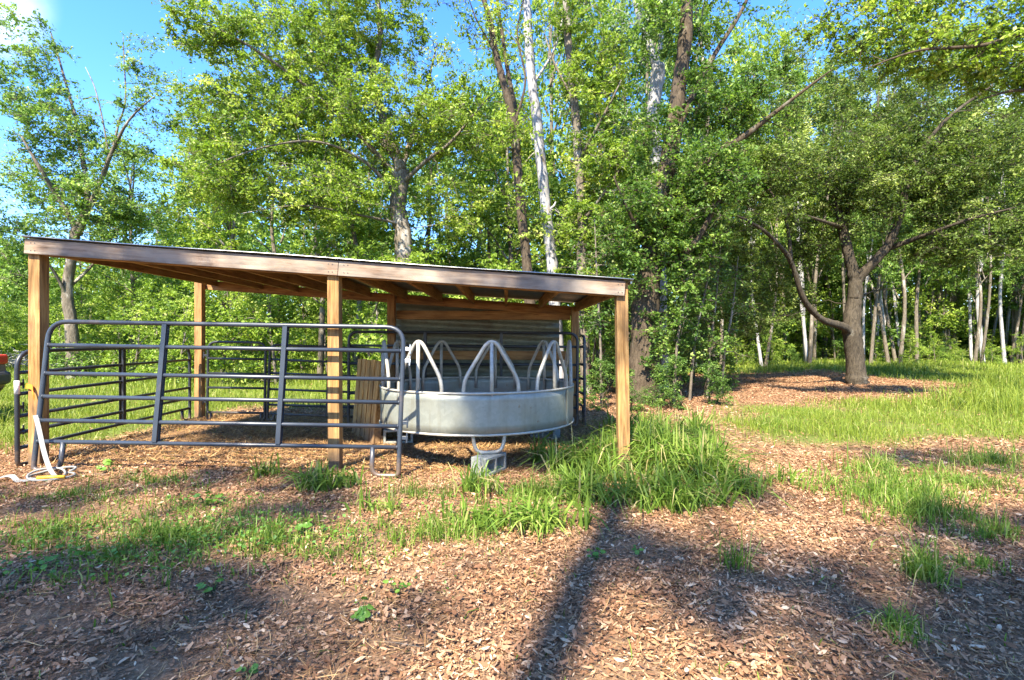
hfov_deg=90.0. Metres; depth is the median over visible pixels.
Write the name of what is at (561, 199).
forest tree
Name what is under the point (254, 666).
weed plant
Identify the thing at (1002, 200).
slender forest tree
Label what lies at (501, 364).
corral panel
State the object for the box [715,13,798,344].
forest tree
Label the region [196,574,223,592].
weed plant
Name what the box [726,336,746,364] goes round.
understory bush
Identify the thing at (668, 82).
forest tree
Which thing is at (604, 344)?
understory bush
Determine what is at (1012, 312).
slender forest tree
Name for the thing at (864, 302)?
slender forest tree
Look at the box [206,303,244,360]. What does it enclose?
understory bush
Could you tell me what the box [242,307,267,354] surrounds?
understory bush
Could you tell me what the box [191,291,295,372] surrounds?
understory bush
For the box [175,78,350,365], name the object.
forest tree
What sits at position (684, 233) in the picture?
slender forest tree
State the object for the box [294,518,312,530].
weed plant
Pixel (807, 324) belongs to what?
understory bush
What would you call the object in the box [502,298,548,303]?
understory bush
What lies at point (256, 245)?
forest tree
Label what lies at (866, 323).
understory bush
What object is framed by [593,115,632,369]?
slender forest tree
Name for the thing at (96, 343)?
understory bush
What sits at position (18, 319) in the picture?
forest tree
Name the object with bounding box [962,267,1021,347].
slender forest tree
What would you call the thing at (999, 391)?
pasture grass
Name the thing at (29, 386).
marker tape
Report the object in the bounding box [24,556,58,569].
weed plant
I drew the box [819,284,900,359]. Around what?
understory bush
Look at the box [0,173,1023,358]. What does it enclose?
distant woods
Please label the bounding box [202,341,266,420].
bow gate
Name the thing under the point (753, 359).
understory bush
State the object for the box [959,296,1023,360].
understory bush
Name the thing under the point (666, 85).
forest tree
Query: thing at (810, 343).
slender forest tree
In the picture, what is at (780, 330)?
understory bush
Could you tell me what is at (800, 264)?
slender forest tree
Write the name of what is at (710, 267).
sapling
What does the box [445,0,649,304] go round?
forest tree
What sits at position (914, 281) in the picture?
slender forest tree
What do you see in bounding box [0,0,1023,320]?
sky
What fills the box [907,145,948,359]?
slender forest tree
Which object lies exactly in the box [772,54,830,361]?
slender forest tree
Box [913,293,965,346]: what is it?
understory bush
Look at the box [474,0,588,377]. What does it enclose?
slender tree
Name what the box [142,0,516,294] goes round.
sweetgum tree
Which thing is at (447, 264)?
understory bush
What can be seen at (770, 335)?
slender forest tree
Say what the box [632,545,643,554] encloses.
weed plant
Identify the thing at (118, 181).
slender forest tree
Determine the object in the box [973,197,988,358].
slender forest tree
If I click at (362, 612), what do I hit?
weed plant
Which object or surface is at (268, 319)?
understory bush
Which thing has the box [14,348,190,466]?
corral panel
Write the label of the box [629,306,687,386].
understory bush
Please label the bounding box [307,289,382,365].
understory bush
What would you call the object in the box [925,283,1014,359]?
understory bush
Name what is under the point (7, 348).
understory bush
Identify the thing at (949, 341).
understory bush
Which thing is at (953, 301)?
forest tree
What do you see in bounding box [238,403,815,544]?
tall grass
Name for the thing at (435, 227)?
slender forest tree
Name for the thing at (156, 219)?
forest tree
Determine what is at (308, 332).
understory bush
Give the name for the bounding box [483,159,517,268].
slender forest tree
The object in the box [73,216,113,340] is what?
slender forest tree
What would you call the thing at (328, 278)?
animal shed
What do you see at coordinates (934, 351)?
understory bush
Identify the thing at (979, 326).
slender forest tree
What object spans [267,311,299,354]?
understory bush
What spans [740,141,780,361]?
slender forest tree
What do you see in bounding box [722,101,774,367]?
slender forest tree
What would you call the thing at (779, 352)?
understory bush
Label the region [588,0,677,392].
slender tree
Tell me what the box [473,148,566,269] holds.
forest tree
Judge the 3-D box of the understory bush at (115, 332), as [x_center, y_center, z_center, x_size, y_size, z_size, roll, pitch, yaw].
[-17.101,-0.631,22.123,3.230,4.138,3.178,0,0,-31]
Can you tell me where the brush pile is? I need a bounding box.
[0,343,103,367]
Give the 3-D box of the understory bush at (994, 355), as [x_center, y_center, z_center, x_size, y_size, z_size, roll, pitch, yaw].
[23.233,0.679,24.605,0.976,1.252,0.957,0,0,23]
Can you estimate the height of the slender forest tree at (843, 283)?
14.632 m
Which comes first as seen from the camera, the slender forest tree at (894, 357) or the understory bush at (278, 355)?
the understory bush at (278, 355)
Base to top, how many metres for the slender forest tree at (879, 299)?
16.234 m
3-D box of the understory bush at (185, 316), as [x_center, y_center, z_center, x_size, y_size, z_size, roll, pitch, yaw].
[-9.163,-0.118,14.691,2.392,3.195,2.530,0,0,37]
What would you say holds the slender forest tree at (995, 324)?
on the ground at (152, 669)
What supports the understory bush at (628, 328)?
on the ground at (152, 669)
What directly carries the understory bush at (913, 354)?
on the ground at (152, 669)
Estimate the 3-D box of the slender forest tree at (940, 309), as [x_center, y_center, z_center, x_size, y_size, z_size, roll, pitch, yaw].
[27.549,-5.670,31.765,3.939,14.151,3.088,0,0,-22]
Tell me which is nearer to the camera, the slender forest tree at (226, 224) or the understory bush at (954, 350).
the slender forest tree at (226, 224)
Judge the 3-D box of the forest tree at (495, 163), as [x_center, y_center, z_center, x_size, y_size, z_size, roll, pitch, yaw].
[-0.044,-3.822,17.766,7.754,10.722,5.230,0,0,-43]
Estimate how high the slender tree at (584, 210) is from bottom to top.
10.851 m
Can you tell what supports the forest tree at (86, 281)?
on the ground at (152, 669)
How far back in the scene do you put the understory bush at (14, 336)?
23.88 m
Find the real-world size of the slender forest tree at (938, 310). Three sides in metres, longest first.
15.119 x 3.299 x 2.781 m
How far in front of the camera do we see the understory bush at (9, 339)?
30.60 m
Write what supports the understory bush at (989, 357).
on the ground at (152, 669)
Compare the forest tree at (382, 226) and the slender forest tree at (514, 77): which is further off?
the forest tree at (382, 226)
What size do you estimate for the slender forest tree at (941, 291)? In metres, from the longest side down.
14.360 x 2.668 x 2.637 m
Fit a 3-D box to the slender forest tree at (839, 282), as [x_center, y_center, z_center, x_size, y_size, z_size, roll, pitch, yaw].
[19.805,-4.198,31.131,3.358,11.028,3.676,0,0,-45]
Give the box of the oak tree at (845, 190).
[678,28,1023,384]
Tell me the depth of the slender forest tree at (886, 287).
29.73 m
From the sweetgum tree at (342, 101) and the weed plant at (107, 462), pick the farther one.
the sweetgum tree at (342, 101)
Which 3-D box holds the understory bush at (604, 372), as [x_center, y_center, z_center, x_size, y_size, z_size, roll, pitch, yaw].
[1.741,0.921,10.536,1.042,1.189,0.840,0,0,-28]
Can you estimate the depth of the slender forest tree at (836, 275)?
30.57 m
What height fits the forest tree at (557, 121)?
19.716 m
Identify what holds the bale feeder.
on the concrete block at (496, 460)
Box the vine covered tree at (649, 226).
[586,0,831,403]
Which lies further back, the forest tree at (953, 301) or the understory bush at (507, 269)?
the forest tree at (953, 301)
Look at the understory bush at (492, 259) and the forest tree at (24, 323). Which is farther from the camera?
the forest tree at (24, 323)
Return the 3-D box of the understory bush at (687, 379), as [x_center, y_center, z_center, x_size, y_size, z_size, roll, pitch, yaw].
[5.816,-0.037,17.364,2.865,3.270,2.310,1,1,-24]
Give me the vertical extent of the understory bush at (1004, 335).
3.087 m
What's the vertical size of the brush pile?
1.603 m
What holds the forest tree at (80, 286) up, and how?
on the ground at (152, 669)
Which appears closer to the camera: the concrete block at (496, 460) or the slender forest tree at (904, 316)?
the concrete block at (496, 460)
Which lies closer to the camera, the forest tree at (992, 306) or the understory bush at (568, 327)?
the understory bush at (568, 327)
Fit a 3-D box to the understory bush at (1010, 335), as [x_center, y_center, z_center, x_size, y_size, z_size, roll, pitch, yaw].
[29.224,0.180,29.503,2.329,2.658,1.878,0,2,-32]
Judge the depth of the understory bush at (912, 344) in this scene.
24.50 m
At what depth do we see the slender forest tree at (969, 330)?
27.46 m
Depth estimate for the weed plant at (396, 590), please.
2.78 m
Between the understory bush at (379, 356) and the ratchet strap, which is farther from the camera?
the understory bush at (379, 356)
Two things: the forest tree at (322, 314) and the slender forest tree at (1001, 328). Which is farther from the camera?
the slender forest tree at (1001, 328)
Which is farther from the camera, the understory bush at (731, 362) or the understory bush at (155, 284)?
the understory bush at (155, 284)
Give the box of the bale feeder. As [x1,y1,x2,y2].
[379,340,573,454]
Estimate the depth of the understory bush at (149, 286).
16.71 m
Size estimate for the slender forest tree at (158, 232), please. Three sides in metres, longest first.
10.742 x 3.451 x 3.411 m
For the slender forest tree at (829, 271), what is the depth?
28.13 m
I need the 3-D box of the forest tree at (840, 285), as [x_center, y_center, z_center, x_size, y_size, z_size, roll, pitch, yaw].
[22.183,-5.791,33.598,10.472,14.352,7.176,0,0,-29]
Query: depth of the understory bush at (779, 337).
26.96 m
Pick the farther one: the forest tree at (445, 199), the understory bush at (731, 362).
the forest tree at (445, 199)
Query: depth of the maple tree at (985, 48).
8.91 m
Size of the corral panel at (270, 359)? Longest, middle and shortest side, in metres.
1.840 x 1.259 x 0.060 m
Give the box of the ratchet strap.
[0,415,76,481]
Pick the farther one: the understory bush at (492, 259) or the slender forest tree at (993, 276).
the slender forest tree at (993, 276)
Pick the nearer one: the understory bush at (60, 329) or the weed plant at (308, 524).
the weed plant at (308, 524)
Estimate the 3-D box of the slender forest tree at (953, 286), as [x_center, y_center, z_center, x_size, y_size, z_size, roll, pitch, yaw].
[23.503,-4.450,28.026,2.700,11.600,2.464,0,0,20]
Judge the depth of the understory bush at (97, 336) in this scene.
19.69 m
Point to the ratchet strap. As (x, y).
(50, 470)
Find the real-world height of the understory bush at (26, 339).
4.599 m
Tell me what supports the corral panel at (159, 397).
on the ground at (152, 669)
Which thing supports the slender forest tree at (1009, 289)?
on the ground at (152, 669)
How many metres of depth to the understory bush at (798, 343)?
30.75 m
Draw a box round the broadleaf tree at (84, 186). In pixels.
[0,0,188,379]
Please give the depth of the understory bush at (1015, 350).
25.86 m
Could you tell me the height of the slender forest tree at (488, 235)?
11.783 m
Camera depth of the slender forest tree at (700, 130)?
24.39 m
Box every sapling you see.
[568,219,626,403]
[662,236,715,402]
[672,220,734,400]
[696,246,748,397]
[711,256,764,392]
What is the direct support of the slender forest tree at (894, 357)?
on the ground at (152, 669)
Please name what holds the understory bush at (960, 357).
on the ground at (152, 669)
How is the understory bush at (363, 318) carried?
on the ground at (152, 669)
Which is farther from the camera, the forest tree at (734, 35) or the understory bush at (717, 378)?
the forest tree at (734, 35)
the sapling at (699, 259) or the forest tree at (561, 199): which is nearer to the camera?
the sapling at (699, 259)
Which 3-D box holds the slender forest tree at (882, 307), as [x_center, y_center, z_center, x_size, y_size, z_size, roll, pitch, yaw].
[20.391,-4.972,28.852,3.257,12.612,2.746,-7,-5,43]
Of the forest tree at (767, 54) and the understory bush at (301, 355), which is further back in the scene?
the forest tree at (767, 54)
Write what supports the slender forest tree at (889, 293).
on the ground at (152, 669)
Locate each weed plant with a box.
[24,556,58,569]
[95,459,117,471]
[193,490,221,506]
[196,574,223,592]
[235,663,258,675]
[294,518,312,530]
[350,596,375,620]
[382,578,407,597]
[587,547,605,559]
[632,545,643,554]
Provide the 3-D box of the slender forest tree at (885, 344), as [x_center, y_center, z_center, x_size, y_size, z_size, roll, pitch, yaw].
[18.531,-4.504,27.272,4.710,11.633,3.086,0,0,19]
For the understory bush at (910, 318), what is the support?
on the ground at (152, 669)
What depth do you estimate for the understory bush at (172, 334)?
15.38 m
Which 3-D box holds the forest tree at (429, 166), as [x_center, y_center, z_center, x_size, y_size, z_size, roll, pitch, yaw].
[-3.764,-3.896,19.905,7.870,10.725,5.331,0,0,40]
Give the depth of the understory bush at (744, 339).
29.01 m
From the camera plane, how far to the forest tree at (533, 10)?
22.00 m
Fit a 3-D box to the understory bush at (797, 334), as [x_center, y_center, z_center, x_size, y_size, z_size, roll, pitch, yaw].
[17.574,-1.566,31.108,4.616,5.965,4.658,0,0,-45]
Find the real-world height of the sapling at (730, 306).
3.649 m
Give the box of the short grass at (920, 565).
[0,407,1023,679]
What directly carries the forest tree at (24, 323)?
on the ground at (152, 669)
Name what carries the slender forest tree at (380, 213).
on the ground at (152, 669)
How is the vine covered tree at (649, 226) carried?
on the ground at (152, 669)
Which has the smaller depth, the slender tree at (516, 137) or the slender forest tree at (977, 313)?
the slender tree at (516, 137)
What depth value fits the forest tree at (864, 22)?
29.28 m
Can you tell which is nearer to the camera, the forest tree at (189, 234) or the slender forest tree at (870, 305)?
the forest tree at (189, 234)
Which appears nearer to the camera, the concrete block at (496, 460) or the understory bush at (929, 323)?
the concrete block at (496, 460)
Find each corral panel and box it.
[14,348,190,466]
[31,319,410,477]
[266,344,381,420]
[347,330,578,426]
[579,334,585,425]
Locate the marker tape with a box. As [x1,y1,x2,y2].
[26,384,34,399]
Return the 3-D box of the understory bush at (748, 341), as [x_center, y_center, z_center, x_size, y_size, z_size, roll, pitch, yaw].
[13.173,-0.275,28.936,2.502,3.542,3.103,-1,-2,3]
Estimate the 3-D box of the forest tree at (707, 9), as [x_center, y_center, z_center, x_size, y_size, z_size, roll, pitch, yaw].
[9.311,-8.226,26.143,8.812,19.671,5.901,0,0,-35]
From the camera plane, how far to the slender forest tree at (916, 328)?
25.34 m
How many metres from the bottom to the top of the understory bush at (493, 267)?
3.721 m
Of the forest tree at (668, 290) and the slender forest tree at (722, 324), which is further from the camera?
the forest tree at (668, 290)
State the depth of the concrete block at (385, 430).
6.92 m
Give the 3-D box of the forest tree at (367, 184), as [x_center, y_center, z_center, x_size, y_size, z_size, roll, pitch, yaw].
[-6.544,-4.877,23.516,5.728,12.558,8.330,0,0,28]
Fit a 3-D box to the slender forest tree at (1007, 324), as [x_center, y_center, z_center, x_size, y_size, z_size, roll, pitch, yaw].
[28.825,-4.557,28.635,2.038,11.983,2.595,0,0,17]
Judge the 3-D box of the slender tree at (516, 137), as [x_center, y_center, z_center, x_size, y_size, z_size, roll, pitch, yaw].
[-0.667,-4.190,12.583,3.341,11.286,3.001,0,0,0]
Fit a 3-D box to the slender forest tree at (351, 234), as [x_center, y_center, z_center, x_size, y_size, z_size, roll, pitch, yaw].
[-6.291,-5.165,18.029,3.499,13.237,4.562,0,0,4]
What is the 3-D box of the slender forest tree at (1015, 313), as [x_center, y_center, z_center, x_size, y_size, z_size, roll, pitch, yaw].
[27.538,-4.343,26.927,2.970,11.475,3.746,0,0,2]
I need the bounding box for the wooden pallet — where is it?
[352,359,385,443]
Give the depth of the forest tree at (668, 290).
32.58 m
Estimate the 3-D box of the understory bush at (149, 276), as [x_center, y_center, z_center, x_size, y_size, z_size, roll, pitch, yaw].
[-13.537,-1.260,20.651,4.290,5.504,4.258,0,0,-15]
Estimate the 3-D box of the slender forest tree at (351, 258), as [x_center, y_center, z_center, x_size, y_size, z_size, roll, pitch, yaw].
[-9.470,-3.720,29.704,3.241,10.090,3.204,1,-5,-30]
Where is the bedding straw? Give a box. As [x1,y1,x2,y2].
[22,412,639,474]
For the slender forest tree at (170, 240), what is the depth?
32.79 m
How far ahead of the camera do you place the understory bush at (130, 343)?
22.74 m
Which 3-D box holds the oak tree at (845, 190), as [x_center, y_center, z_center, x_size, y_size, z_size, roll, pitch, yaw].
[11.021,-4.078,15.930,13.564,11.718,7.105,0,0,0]
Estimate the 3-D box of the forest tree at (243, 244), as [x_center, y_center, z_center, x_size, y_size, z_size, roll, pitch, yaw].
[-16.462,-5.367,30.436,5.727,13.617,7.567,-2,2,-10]
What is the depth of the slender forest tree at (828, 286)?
29.48 m
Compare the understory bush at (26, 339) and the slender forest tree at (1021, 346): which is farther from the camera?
the understory bush at (26, 339)
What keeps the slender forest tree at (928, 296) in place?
on the ground at (152, 669)
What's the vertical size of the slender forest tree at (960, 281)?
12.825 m
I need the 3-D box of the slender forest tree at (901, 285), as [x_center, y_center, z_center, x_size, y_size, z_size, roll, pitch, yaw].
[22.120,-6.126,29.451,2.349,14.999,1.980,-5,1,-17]
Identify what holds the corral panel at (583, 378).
on the ground at (152, 669)
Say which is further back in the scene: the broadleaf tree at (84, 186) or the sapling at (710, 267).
the broadleaf tree at (84, 186)
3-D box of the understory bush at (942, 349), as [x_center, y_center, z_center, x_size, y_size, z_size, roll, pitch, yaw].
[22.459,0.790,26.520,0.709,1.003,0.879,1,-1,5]
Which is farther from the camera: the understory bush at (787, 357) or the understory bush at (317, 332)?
the understory bush at (787, 357)
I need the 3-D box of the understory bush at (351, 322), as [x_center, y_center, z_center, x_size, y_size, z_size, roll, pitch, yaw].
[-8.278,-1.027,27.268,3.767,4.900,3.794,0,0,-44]
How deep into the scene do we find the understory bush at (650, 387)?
10.67 m
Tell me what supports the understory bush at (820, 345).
on the ground at (152, 669)
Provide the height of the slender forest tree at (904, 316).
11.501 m
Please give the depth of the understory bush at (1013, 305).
27.09 m
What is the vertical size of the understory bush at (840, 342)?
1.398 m
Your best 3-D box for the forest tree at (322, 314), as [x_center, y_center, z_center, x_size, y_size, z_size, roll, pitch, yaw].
[-6.960,-3.647,19.321,7.422,10.125,5.034,0,0,42]
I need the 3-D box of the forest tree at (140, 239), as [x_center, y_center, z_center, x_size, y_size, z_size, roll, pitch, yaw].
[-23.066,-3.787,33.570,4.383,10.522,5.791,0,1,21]
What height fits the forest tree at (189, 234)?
10.709 m
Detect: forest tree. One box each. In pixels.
[0,225,90,345]
[0,227,27,344]
[23,237,122,337]
[25,128,221,370]
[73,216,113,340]
[84,134,155,363]
[101,138,255,330]
[108,202,193,317]
[119,199,179,359]
[140,93,290,371]
[150,193,192,297]
[160,107,258,353]
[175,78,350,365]
[181,128,276,356]
[225,138,352,355]
[260,123,417,373]
[272,2,387,374]
[293,109,445,357]
[325,155,436,316]
[326,86,417,353]
[340,230,365,338]
[348,90,492,311]
[361,165,393,260]
[388,71,548,297]
[407,87,616,305]
[408,143,503,262]
[408,156,454,295]
[438,85,525,268]
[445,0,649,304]
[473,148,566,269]
[478,64,560,301]
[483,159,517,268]
[489,0,639,269]
[497,54,667,376]
[516,131,639,304]
[524,0,669,342]
[588,0,727,296]
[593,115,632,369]
[605,0,834,374]
[620,241,682,315]
[631,0,746,362]
[666,85,703,363]
[678,52,716,366]
[684,89,757,367]
[687,110,736,347]
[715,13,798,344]
[716,0,837,359]
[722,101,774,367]
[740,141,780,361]
[753,116,820,366]
[767,140,828,332]
[771,61,817,360]
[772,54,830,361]
[785,169,820,339]
[786,50,888,357]
[787,94,825,361]
[792,161,858,360]
[797,132,840,357]
[800,194,834,343]
[807,48,875,363]
[808,0,957,333]
[812,164,897,309]
[816,159,904,362]
[818,238,861,295]
[819,74,875,362]
[821,267,872,301]
[833,161,873,359]
[837,92,927,364]
[851,157,884,359]
[855,119,925,361]
[856,138,891,353]
[860,139,944,363]
[861,150,946,345]
[865,142,913,353]
[873,91,979,361]
[874,70,919,360]
[881,108,906,342]
[883,116,910,327]
[888,4,1023,353]
[888,265,905,339]
[904,118,948,358]
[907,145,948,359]
[915,118,948,350]
[915,121,947,345]
[915,196,973,349]
[921,221,932,344]
[933,283,966,329]
[938,152,1023,362]
[938,275,985,356]
[941,265,988,357]
[959,67,1007,364]
[959,180,1008,359]
[960,272,1009,354]
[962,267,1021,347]
[963,284,1020,322]
[965,247,972,360]
[966,106,1021,360]
[969,121,1019,362]
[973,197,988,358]
[983,101,1013,283]
[985,115,1023,360]
[989,227,1013,348]
[992,180,1023,363]
[992,247,1023,362]
[993,159,1022,362]
[1005,260,1021,357]
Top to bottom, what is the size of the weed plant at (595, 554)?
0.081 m
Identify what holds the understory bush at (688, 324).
on the ground at (152, 669)
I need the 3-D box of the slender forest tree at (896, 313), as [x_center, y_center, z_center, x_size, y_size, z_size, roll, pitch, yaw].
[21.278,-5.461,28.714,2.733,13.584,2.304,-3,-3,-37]
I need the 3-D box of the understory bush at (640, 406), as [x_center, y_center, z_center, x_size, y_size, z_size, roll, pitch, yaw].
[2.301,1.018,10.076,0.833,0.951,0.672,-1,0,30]
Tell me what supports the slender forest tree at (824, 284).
on the ground at (152, 669)
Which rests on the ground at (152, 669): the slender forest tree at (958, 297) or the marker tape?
the slender forest tree at (958, 297)
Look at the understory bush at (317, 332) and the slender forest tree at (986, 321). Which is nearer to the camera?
the understory bush at (317, 332)
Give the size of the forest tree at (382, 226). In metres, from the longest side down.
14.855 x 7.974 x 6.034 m
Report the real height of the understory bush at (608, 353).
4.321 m
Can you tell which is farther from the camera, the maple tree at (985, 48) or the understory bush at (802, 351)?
the understory bush at (802, 351)
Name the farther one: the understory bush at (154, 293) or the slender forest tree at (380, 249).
the slender forest tree at (380, 249)
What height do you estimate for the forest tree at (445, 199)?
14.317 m
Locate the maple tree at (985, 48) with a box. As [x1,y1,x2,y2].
[782,0,1023,111]
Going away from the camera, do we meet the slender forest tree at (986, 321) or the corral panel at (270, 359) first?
the corral panel at (270, 359)
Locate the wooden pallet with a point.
(366, 413)
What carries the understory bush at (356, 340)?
on the ground at (152, 669)
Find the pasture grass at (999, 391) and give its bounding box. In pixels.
[0,354,1023,455]
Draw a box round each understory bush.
[0,299,25,358]
[0,300,22,357]
[0,301,61,361]
[0,303,27,365]
[0,323,18,350]
[27,288,108,358]
[49,289,129,371]
[49,307,85,347]
[63,315,106,359]
[81,279,159,369]
[95,294,187,382]
[109,304,154,363]
[111,243,218,366]
[115,277,193,370]
[118,272,239,370]
[120,278,193,379]
[135,285,241,385]
[173,281,302,384]
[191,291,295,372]
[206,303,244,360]
[207,284,319,385]
[241,292,314,369]
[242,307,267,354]
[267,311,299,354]
[268,297,355,370]
[288,311,316,353]
[292,298,353,372]
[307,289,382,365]
[334,235,421,371]
[342,300,386,354]
[342,301,383,374]
[342,302,378,359]
[354,236,475,360]
[363,291,427,358]
[426,251,468,297]
[450,258,518,301]
[451,264,521,299]
[469,249,541,302]
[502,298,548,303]
[521,301,569,363]
[562,305,603,381]
[579,313,630,395]
[579,358,614,410]
[605,311,630,356]
[609,295,672,387]
[611,368,648,411]
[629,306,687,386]
[638,364,679,407]
[649,353,691,410]
[667,294,727,359]
[668,296,713,383]
[684,312,745,387]
[696,360,735,405]
[707,277,795,360]
[726,322,763,356]
[726,323,749,358]
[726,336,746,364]
[727,275,809,362]
[743,295,798,362]
[746,350,757,365]
[762,307,797,361]
[763,333,793,365]
[765,277,817,347]
[786,300,841,355]
[786,348,801,363]
[787,268,841,353]
[795,340,813,358]
[798,286,846,359]
[817,278,895,356]
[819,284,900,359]
[832,339,844,360]
[861,289,914,358]
[868,337,891,361]
[880,271,972,360]
[885,302,936,360]
[895,331,932,363]
[905,341,922,359]
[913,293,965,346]
[920,334,947,361]
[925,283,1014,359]
[935,333,963,359]
[937,346,952,359]
[946,345,964,361]
[953,348,969,362]
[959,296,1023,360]
[983,342,1007,364]
[985,348,1000,361]
[992,286,1023,337]
[994,317,1020,356]
[995,310,1023,342]
[998,323,1021,358]
[1005,333,1023,362]
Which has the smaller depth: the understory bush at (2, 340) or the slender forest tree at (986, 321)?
the understory bush at (2, 340)
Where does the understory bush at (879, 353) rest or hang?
on the ground at (152, 669)
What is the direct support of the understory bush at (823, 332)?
on the ground at (152, 669)
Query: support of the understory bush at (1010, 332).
on the ground at (152, 669)
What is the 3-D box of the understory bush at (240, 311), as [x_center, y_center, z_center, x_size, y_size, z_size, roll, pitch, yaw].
[-8.086,-0.554,15.383,3.205,4.190,3.254,0,0,25]
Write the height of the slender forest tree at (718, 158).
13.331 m
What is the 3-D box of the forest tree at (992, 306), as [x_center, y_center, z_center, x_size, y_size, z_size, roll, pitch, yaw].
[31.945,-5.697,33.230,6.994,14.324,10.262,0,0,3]
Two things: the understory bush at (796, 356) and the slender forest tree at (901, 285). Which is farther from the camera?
the slender forest tree at (901, 285)
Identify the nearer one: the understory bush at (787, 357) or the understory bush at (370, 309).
the understory bush at (370, 309)
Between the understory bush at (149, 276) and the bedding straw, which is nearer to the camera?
the bedding straw
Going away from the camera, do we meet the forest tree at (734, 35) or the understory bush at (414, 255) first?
the understory bush at (414, 255)
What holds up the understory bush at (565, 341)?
on the ground at (152, 669)
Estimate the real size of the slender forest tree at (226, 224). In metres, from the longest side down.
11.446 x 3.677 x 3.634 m
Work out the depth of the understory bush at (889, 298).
30.78 m
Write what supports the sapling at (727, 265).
on the ground at (152, 669)
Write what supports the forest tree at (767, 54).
on the ground at (152, 669)
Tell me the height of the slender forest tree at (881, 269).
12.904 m
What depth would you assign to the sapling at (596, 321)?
11.17 m
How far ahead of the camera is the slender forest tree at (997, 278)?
31.19 m
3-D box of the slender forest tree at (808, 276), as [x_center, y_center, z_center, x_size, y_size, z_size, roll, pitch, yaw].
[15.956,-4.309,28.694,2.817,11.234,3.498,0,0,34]
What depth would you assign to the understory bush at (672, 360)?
10.38 m
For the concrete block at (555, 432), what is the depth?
7.29 m
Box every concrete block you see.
[383,428,412,443]
[471,451,505,475]
[530,429,559,438]
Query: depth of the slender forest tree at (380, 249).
23.89 m
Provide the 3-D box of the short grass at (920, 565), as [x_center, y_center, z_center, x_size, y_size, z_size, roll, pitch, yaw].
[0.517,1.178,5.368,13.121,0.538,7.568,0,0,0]
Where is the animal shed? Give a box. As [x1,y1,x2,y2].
[19,235,633,474]
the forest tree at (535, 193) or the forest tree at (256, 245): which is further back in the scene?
the forest tree at (256, 245)
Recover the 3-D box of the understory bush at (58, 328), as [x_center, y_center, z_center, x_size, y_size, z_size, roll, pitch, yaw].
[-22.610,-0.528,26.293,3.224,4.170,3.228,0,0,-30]
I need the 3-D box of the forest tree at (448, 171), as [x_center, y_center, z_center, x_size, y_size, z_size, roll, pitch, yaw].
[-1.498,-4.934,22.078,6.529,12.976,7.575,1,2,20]
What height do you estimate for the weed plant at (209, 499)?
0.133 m
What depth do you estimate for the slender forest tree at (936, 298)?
30.46 m
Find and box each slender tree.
[425,0,550,303]
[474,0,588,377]
[535,0,651,393]
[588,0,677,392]
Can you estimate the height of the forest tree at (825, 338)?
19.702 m
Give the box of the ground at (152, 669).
[0,353,1023,679]
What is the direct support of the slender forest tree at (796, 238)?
on the ground at (152, 669)

